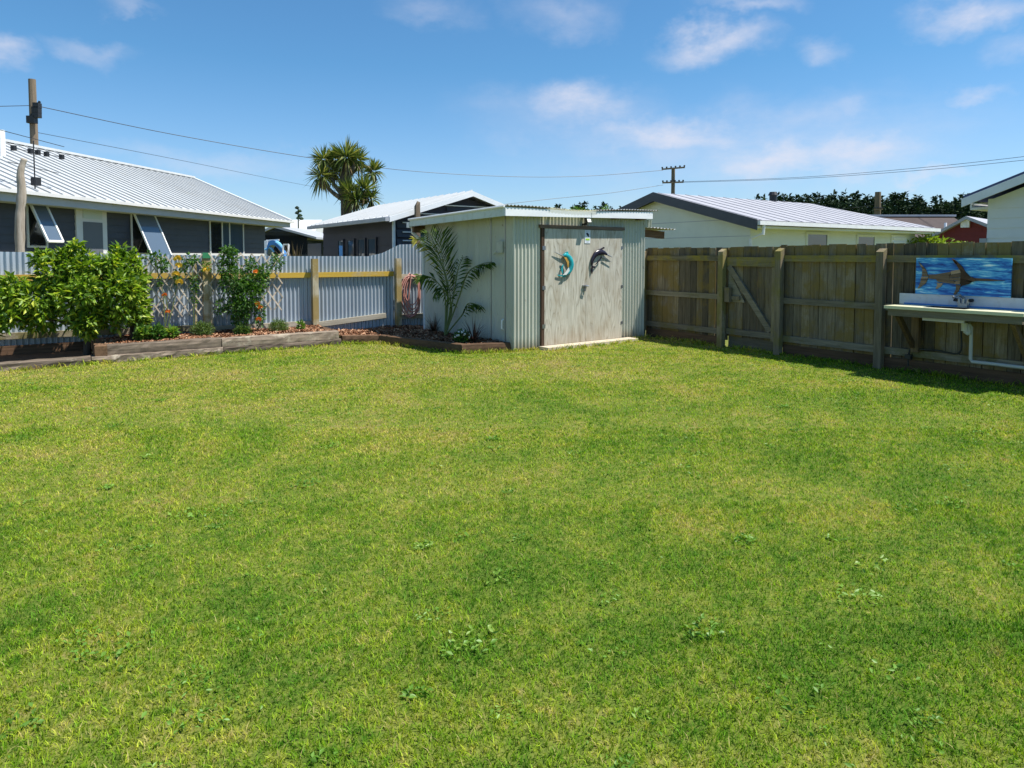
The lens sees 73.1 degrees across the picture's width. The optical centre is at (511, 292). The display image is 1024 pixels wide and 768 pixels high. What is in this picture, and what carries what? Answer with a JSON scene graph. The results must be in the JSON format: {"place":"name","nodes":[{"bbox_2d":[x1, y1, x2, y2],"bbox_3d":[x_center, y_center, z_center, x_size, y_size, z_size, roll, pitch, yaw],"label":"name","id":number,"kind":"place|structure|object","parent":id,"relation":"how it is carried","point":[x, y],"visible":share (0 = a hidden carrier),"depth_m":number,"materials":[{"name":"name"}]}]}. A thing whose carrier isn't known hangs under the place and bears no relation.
{"place":"outdoors","nodes":[
{"label":"outdoors","id":0,"kind":"place"},
{"bbox_2d":[0,350,92,361],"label":"soil","id":1,"kind":"structure","parent":0,"point":[43,355],"depth_m":10.99,"materials":[{"name":"brown soil"}]},
{"bbox_2d":[290,220,322,232],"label":"distant house","id":2,"kind":"structure","parent":0,"point":[303,224],"depth_m":60.19,"materials":[{"name":"white metal"}]},
{"bbox_2d":[307,190,504,255],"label":"dark garage","id":3,"kind":"structure","parent":0,"point":[376,229],"depth_m":17.25,"materials":[{"name":"white paint"}]},
{"bbox_2d":[308,243,321,255],"bbox_3d":[-6.013,-0.525,21.091,0.018,1.920,1.308,-2,4,-33],"label":"door","id":4,"kind":"structure","parent":3,"relation":"in","point":[315,249],"depth_m":20.95,"materials":[{"name":"paint"}]},
{"bbox_2d":[337,239,343,255],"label":"window","id":5,"kind":"structure","parent":3,"relation":"in","point":[340,242],"depth_m":19.11,"materials":[{"name":"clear glass"}]},
{"bbox_2d":[347,239,354,255],"bbox_3d":[-4.296,-0.977,18.450,0.028,0.900,0.530,-2,4,-33],"label":"window","id":6,"kind":"structure","parent":3,"relation":"in","point":[350,242],"depth_m":18.42,"materials":[{"name":"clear glass"}]},
{"bbox_2d":[357,238,365,255],"bbox_3d":[-3.877,-0.944,17.815,0.028,0.900,0.546,-2,4,-33],"label":"window","id":7,"kind":"structure","parent":3,"relation":"in","point":[361,242],"depth_m":17.80,"materials":[{"name":"black glass"}]},
{"bbox_2d":[367,237,376,255],"bbox_3d":[-3.485,-0.913,17.222,0.028,0.900,0.558,-2,4,-33],"label":"window","id":8,"kind":"structure","parent":3,"relation":"in","point":[371,242],"depth_m":17.20,"materials":[{"name":"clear glass"}]},
{"bbox_2d":[0,334,1023,767],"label":"lawn","id":9,"kind":"structure","parent":0,"point":[432,652],"depth_m":3.64,"materials":[{"name":"plant"}]},
{"bbox_2d":[0,326,341,371],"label":"raised bed","id":10,"kind":"object","parent":9,"relation":"on","point":[101,349],"visible":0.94,"depth_m":11.26,"materials":[{"name":"brown wood"}]},
{"bbox_2d":[0,237,152,354],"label":"citrus tree","id":11,"kind":"object","parent":10,"relation":"in","point":[76,273],"visible":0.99,"depth_m":10.71,"materials":[{"name":"green plant"}]},
{"bbox_2d":[101,324,330,343],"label":"bark mulch","id":12,"kind":"object","parent":10,"relation":"in","point":[224,333],"visible":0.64,"depth_m":12.15,"materials":[{"name":"brown wood"}]},
{"bbox_2d":[120,244,155,339],"bbox_3d":[-6.357,-0.003,11.611,0.678,1.651,0.569,-2,4,-33],"label":"citrus tree","id":13,"kind":"object","parent":12,"relation":"on","point":[136,259],"visible":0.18,"depth_m":11.60,"materials":[{"name":"green plant"}]},
{"bbox_2d":[133,323,154,340],"bbox_3d":[-6.065,0.677,11.416,0.378,0.339,0.356,-2,4,-33],"label":"leafy plant","id":14,"kind":"object","parent":12,"relation":"on","point":[141,331],"visible":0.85,"depth_m":11.37,"materials":[{"name":"green plant"}]},
{"bbox_2d":[149,321,166,339],"bbox_3d":[-5.888,0.678,11.501,0.300,0.401,0.291,-2,4,-33],"label":"leafy plant","id":15,"kind":"object","parent":12,"relation":"on","point":[157,328],"visible":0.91,"depth_m":11.45,"materials":[{"name":"green plant"}]},
{"bbox_2d":[163,323,180,338],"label":"leafy plant","id":16,"kind":"object","parent":12,"relation":"on","point":[174,331],"visible":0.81,"depth_m":11.64,"materials":[{"name":"green plant"}]},
{"bbox_2d":[144,254,213,331],"bbox_3d":[-5.876,0.061,12.235,1.097,1.479,0.046,-2,4,-33],"label":"trellis","id":17,"kind":"object","parent":12,"relation":"on","point":[195,294],"visible":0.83,"depth_m":12.22,"materials":[{"name":"beige wood"}]},
{"bbox_2d":[141,250,211,327],"bbox_3d":[-5.873,-0.057,12.136,1.189,1.395,0.321,-2,4,-33],"label":"climbing rose","id":18,"kind":"object","parent":17,"relation":"attached to","point":[177,277],"visible":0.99,"depth_m":12.10,"materials":[{"name":"green plant"}]},
{"bbox_2d":[189,320,214,337],"bbox_3d":[-5.371,0.658,12.011,0.454,0.376,0.394,-2,4,-33],"label":"lavender bush","id":19,"kind":"object","parent":12,"relation":"on","point":[202,327],"visible":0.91,"depth_m":11.96,"materials":[{"name":"green plant"}]},
{"bbox_2d":[232,323,252,334],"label":"plant","id":20,"kind":"object","parent":12,"relation":"on","point":[242,329],"visible":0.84,"depth_m":12.28,"materials":[{"name":"green plant"}]},
{"bbox_2d":[213,244,286,329],"bbox_3d":[-4.784,-0.053,12.711,1.345,1.670,0.613,-2,4,-33],"label":"climbing shrub","id":21,"kind":"object","parent":12,"relation":"on","point":[251,288],"visible":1,"depth_m":12.55,"materials":[{"name":"green plant"}]},
{"bbox_2d":[267,317,289,330],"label":"lavender bush","id":22,"kind":"object","parent":12,"relation":"on","point":[281,326],"visible":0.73,"depth_m":12.69,"materials":[{"name":"green plant"}]},
{"bbox_2d":[296,319,304,328],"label":"seedling","id":23,"kind":"object","parent":12,"relation":"on","point":[302,324],"visible":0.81,"depth_m":12.98,"materials":[{"name":"green plant"}]},
{"bbox_2d":[0,244,424,354],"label":"corrugated fence","id":24,"kind":"object","parent":9,"relation":"on","point":[346,292],"visible":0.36,"depth_m":13.65,"materials":[{"name":"metal"}]},
{"bbox_2d":[208,252,282,313],"bbox_3d":[-4.924,-0.183,12.836,1.315,1.122,0.022,-2,4,-33],"label":"trellis","id":25,"kind":"object","parent":24,"relation":"attached to","point":[249,273],"visible":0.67,"depth_m":12.93,"materials":[{"name":"beige wood"}]},
{"bbox_2d":[402,273,420,317],"bbox_3d":[-2.187,0.070,14.802,0.524,0.981,0.110,-2,4,-33],"label":"garden hose","id":26,"kind":"object","parent":24,"relation":"hanging from","point":[418,300],"visible":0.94,"depth_m":14.78,"materials":[{"name":"pink rubber"}]},
{"bbox_2d":[341,334,510,353],"bbox_3d":[-1.628,0.916,12.316,3.427,0.162,0.737,1,3,23],"label":"bed","id":27,"kind":"object","parent":9,"relation":"on","point":[435,344],"visible":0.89,"depth_m":12.11,"materials":[{"name":"brown wood"}]},
{"bbox_2d":[335,324,502,343],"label":"bark mulch","id":28,"kind":"object","parent":27,"relation":"in","point":[415,331],"visible":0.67,"depth_m":13.39,"materials":[{"name":"brown wood"}]},
{"bbox_2d":[421,314,440,331],"bbox_3d":[-1.541,0.548,13.739,0.824,0.506,0.658,-2,4,-33],"label":"flax plant","id":29,"kind":"object","parent":28,"relation":"on","point":[434,327],"visible":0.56,"depth_m":13.69,"materials":[{"name":"brown plant"}]},
{"bbox_2d":[409,224,495,335],"bbox_3d":[-1.202,-0.230,12.652,1.049,2.196,2.161,-2,4,-33],"label":"palm","id":30,"kind":"object","parent":28,"relation":"on","point":[422,278],"visible":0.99,"depth_m":12.97,"materials":[{"name":"green plant"}]},
{"bbox_2d":[451,328,470,342],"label":"flowering plant","id":31,"kind":"object","parent":28,"relation":"on","point":[458,337],"visible":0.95,"depth_m":12.01,"materials":[{"name":"green plant"}]},
{"bbox_2d":[463,314,490,341],"bbox_3d":[-0.718,0.628,12.136,0.746,0.515,0.862,-2,4,-33],"label":"flax plant","id":32,"kind":"object","parent":28,"relation":"on","point":[474,337],"visible":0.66,"depth_m":12.08,"materials":[{"name":"brown plant"}]},
{"bbox_2d":[0,352,1023,767],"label":"lawn weeds","id":33,"kind":"object","parent":9,"relation":"on","point":[458,646],"visible":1,"depth_m":2.99,"materials":[{"name":"green plant"}]},
{"bbox_2d":[406,204,657,351],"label":"garden shed","id":34,"kind":"structure","parent":9,"relation":"on","point":[524,294],"depth_m":12.60,"materials":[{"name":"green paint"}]},
{"bbox_2d":[555,251,573,276],"bbox_3d":[0.929,-0.498,12.372,0.476,0.466,0.064,-2,4,-38],"label":"marlin ornament","id":35,"kind":"object","parent":34,"relation":"attached to","point":[568,258],"visible":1,"depth_m":12.40,"materials":[{"name":"teal metal"}]},
{"bbox_2d":[544,228,588,345],"bbox_3d":[0.994,-0.104,12.446,1.026,2.065,0.118,-2,4,-38],"label":"door","id":36,"kind":"structure","parent":34,"relation":"in","point":[564,297],"depth_m":12.45,"materials":[{"name":"grey wood"}]},
{"bbox_2d":[582,218,591,225],"bbox_3d":[1.364,-1.290,12.629,0.125,0.135,0.174,-2,4,-38],"label":"floodlight","id":37,"kind":"object","parent":34,"relation":"on","point":[587,220],"visible":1,"depth_m":12.57,"materials":[{"name":"white plastic"}]},
{"bbox_2d":[585,230,589,242],"bbox_3d":[1.392,-1.021,12.736,0.140,0.240,0.009,-2,4,-38],"label":"warning sign","id":38,"kind":"object","parent":34,"relation":"attached to","point":[587,236],"visible":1,"depth_m":12.73,"materials":[{"name":"white plastic"}]},
{"bbox_2d":[591,247,611,273],"bbox_3d":[1.682,-0.594,12.952,0.556,0.505,0.062,-2,4,-38],"label":"marlin ornament","id":39,"kind":"object","parent":34,"relation":"attached to","point":[598,252],"visible":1,"depth_m":12.85,"materials":[{"name":"black metal"}]},
{"bbox_2d":[586,230,622,340],"bbox_3d":[1.749,-0.137,13.079,0.976,2.065,0.038,-2,4,-38],"label":"door","id":40,"kind":"structure","parent":34,"relation":"in","point":[604,291],"depth_m":13.07,"materials":[{"name":"grey wood"}]},
{"bbox_2d":[539,337,637,350],"bbox_3d":[1.454,0.947,12.736,2.275,0.055,0.260,-2,4,-38],"label":"doorstep","id":41,"kind":"object","parent":9,"relation":"on","point":[587,343],"visible":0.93,"depth_m":12.61,"materials":[{"name":"concrete"}]},
{"bbox_2d":[644,241,1023,385],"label":"paling fence","id":42,"kind":"object","parent":9,"relation":"on","point":[831,300],"visible":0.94,"depth_m":10.63,"materials":[{"name":"brown wood"}]},
{"bbox_2d":[724,246,780,350],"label":"fence gate","id":43,"kind":"structure","parent":42,"relation":"attached to","point":[749,294],"depth_m":12.04,"materials":[{"name":"brown wood"}]},
{"bbox_2d":[904,324,962,365],"bbox_3d":[5.763,0.728,9.458,0.060,0.659,0.724,-2,4,-33],"label":"water pipe","id":44,"kind":"object","parent":42,"relation":"attached to","point":[908,356],"visible":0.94,"depth_m":9.41,"materials":[{"name":"grey plastic"}]},
{"bbox_2d":[884,293,1023,358],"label":"sink bench","id":45,"kind":"object","parent":42,"relation":"attached to","point":[916,308],"visible":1,"depth_m":8.95,"materials":[{"name":"beige laminate"}]},
{"bbox_2d":[952,293,973,307],"bbox_3d":[5.897,0.104,9.067,0.249,0.187,0.174,1,3,18],"label":"mixer tap","id":46,"kind":"object","parent":45,"relation":"on","point":[964,304],"visible":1,"depth_m":9.04,"materials":[{"name":"silver metal"}]},
{"bbox_2d":[915,258,1012,297],"bbox_3d":[5.929,-0.204,9.128,0.042,0.498,1.150,-2,4,-33],"label":"marlin painting","id":47,"kind":"object","parent":45,"relation":"on","point":[986,277],"visible":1,"depth_m":9.08},
{"bbox_2d":[961,323,1023,368],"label":"waste pipe","id":48,"kind":"object","parent":45,"relation":"attached to","point":[966,328],"visible":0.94,"depth_m":8.96,"materials":[{"name":"grey plastic"}]},
{"bbox_2d":[0,0,1023,228],"label":"sky","id":49,"kind":"structure","parent":0,"point":[541,93],"materials":[{"name":"blue"}]},
{"bbox_2d":[618,192,940,249],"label":"cream house","id":50,"kind":"structure","parent":0,"point":[694,221],"depth_m":21.25,"materials":[{"name":"grey paint"}]},
{"bbox_2d":[805,232,828,244],"bbox_3d":[9.248,-1.330,20.947,1.135,0.976,0.035,-2,4,-33],"label":"window","id":51,"kind":"structure","parent":50,"relation":"in","point":[812,238],"depth_m":20.93,"materials":[{"name":"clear glass"}]},
{"bbox_2d":[856,235,875,244],"bbox_3d":[11.484,-1.411,22.420,1.090,0.898,0.035,-2,4,-33],"label":"window","id":52,"kind":"structure","parent":50,"relation":"in","point":[860,239],"depth_m":22.41,"materials":[{"name":"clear glass"}]},
{"bbox_2d":[961,172,1023,243],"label":"white house","id":53,"kind":"structure","parent":0,"point":[1004,200],"depth_m":13.82,"materials":[{"name":"paint"}]},
{"label":"ground","id":54,"kind":"structure","parent":0,"visible":0},
{"bbox_2d":[14,158,26,251],"bbox_3d":[-9.351,-0.805,13.207,0.261,3.505,0.170,-2,4,-33],"label":"dead trunk","id":55,"kind":"object","parent":54,"relation":"on","point":[19,231],"visible":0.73,"depth_m":13.11,"materials":[{"name":"grey wood"}]},
{"bbox_2d":[26,79,41,144],"bbox_3d":[-16.811,-3.582,24.532,0.560,7.866,0.456,0,3,0],"label":"utility pole","id":56,"kind":"object","parent":54,"relation":"on","point":[35,111],"visible":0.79,"depth_m":24.32,"materials":[{"name":"brown wood"}]},
{"bbox_2d":[38,132,378,197],"bbox_3d":[-14.962,-6.907,41.798,2.247,0.678,34.723,1,3,10],"label":"power line","id":57,"kind":"object","parent":56,"relation":"attached to","point":[162,156],"visible":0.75,"depth_m":32.43,"materials":[{"name":"grey metal"}]},
{"bbox_2d":[43,107,661,176],"bbox_3d":[-4.726,-7.258,37.269,34.865,0.966,4.466,-2,4,-39],"label":"power line","id":58,"kind":"object","parent":56,"relation":"attached to","point":[302,156],"visible":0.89,"depth_m":32.50,"materials":[{"name":"grey metal"}]},
{"bbox_2d":[0,129,294,255],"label":"grey house","id":59,"kind":"structure","parent":54,"relation":"on","point":[99,204],"depth_m":19.58,"materials":[{"name":"silver metal"}]},
{"bbox_2d":[25,205,63,247],"bbox_3d":[-10.774,-1.571,15.989,0.499,1.083,0.590,0,3,7],"label":"window","id":60,"kind":"structure","parent":59,"relation":"in","point":[42,229],"depth_m":15.95,"materials":[{"name":"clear glass"}]},
{"bbox_2d":[74,200,107,252],"bbox_3d":[-10.796,-1.483,17.760,0.060,1.775,1.084,0,3,7],"label":"door","id":61,"kind":"structure","parent":59,"relation":"in","point":[90,226],"depth_m":17.74,"materials":[{"name":"white glass"}]},
{"bbox_2d":[130,214,171,254],"bbox_3d":[-10.248,-1.568,19.731,0.628,1.492,1.030,0,3,7],"label":"window","id":62,"kind":"structure","parent":59,"relation":"in","point":[146,231],"depth_m":19.62,"materials":[{"name":"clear glass"}]},
{"bbox_2d":[209,221,243,253],"bbox_3d":[-9.994,-1.744,24.283,0.030,1.624,2.255,0,3,7],"label":"window","id":63,"kind":"structure","parent":59,"relation":"in","point":[221,234],"depth_m":24.14,"materials":[{"name":"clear glass"}]},
{"bbox_2d":[264,239,286,255],"bbox_3d":[-7.098,-0.522,20.802,0.652,2.145,0.510,0,3,0],"label":"toy slide","id":64,"kind":"object","parent":54,"relation":"on","point":[270,245],"visible":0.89,"depth_m":20.55,"materials":[{"name":"blue plastic"}]},
{"bbox_2d":[244,227,323,255],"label":"distant shed","id":65,"kind":"structure","parent":54,"relation":"on","point":[296,238],"depth_m":33.99,"materials":[{"name":"white metal"}]},
{"bbox_2d":[282,244,289,255],"bbox_3d":[-6.569,-0.398,19.916,0.315,1.993,0.140,-2,4,-40],"label":"step ladder","id":66,"kind":"object","parent":54,"relation":"on","point":[288,247],"visible":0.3,"depth_m":19.89,"materials":[{"name":"white metal"}]},
{"bbox_2d":[276,245,302,255],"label":"flax bush","id":67,"kind":"object","parent":54,"relation":"on","point":[293,251],"visible":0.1,"depth_m":19.55,"materials":[{"name":"brown plant"}]},
{"bbox_2d":[295,206,303,227],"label":"flower stalk","id":68,"kind":"object","parent":54,"relation":"on","point":[299,216],"visible":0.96,"depth_m":38.00,"materials":[{"name":"green plant"}]},
{"bbox_2d":[303,136,385,215],"bbox_3d":[-5.780,-2.574,24.098,2.881,5.901,2.090,0,3,-7],"label":"cabbage tree","id":69,"kind":"object","parent":54,"relation":"on","point":[341,169],"visible":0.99,"depth_m":23.83,"materials":[{"name":"green plant"}]},
{"bbox_2d":[414,201,419,243],"bbox_3d":[-2.162,-0.637,15.842,0.100,2.894,0.100,-2,4,-33],"label":"timber post","id":70,"kind":"object","parent":54,"relation":"on","point":[417,209],"visible":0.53,"depth_m":15.75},
{"bbox_2d":[568,204,609,210],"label":"leafy tree","id":71,"kind":"object","parent":54,"relation":"on","point":[604,208],"visible":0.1,"depth_m":44.53,"materials":[{"name":"green plant"}]},
{"bbox_2d":[642,219,674,238],"bbox_3d":[2.628,-0.400,14.788,1.230,2.530,1.400,-2,4,-33],"label":"lean to","id":72,"kind":"object","parent":54,"relation":"on","point":[653,232],"visible":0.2,"depth_m":14.43,"materials":[{"name":"brown wood"}]},
{"bbox_2d":[661,165,684,193],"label":"utility pole","id":73,"kind":"object","parent":54,"relation":"on","point":[673,181],"visible":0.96,"depth_m":46.24,"materials":[{"name":"brown wood"}]},
{"bbox_2d":[510,185,660,203],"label":"power line","id":74,"kind":"object","parent":73,"relation":"attached to","point":[585,195],"visible":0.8,"depth_m":43.05,"materials":[{"name":"grey metal"}]},
{"bbox_2d":[684,156,1023,181],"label":"power line","id":75,"kind":"object","parent":73,"relation":"attached to","point":[864,172],"visible":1,"depth_m":39.40,"materials":[{"name":"grey metal"}]},
{"bbox_2d":[708,160,1022,181],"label":"power line","id":76,"kind":"object","parent":73,"relation":"attached to","point":[867,174],"visible":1,"depth_m":38.95,"materials":[{"name":"grey metal"}]},
{"bbox_2d":[553,189,987,219],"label":"pine forest","id":77,"kind":"object","parent":54,"relation":"on","point":[897,204],"visible":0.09,"depth_m":144.38,"materials":[{"name":"green plant"}]},
{"bbox_2d":[874,192,882,214],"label":"utility pole","id":78,"kind":"object","parent":54,"relation":"on","point":[877,208],"visible":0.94,"depth_m":54.38,"materials":[{"name":"brown wood"}]},
{"bbox_2d":[872,215,957,237],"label":"brown house","id":79,"kind":"structure","parent":54,"relation":"on","point":[939,221],"depth_m":35.64,"materials":[{"name":"metal"}]},
{"bbox_2d":[907,232,967,243],"bbox_3d":[14.824,-0.872,24.038,2.786,2.543,1.292,0,3,2],"label":"garden shrub","id":80,"kind":"object","parent":54,"relation":"on","point":[927,238],"visible":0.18,"depth_m":23.84,"materials":[{"name":"green plant"}]},
{"bbox_2d":[918,216,986,242],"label":"red house","id":81,"kind":"structure","parent":54,"relation":"on","point":[969,229],"depth_m":29.96,"materials":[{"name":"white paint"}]}
]}

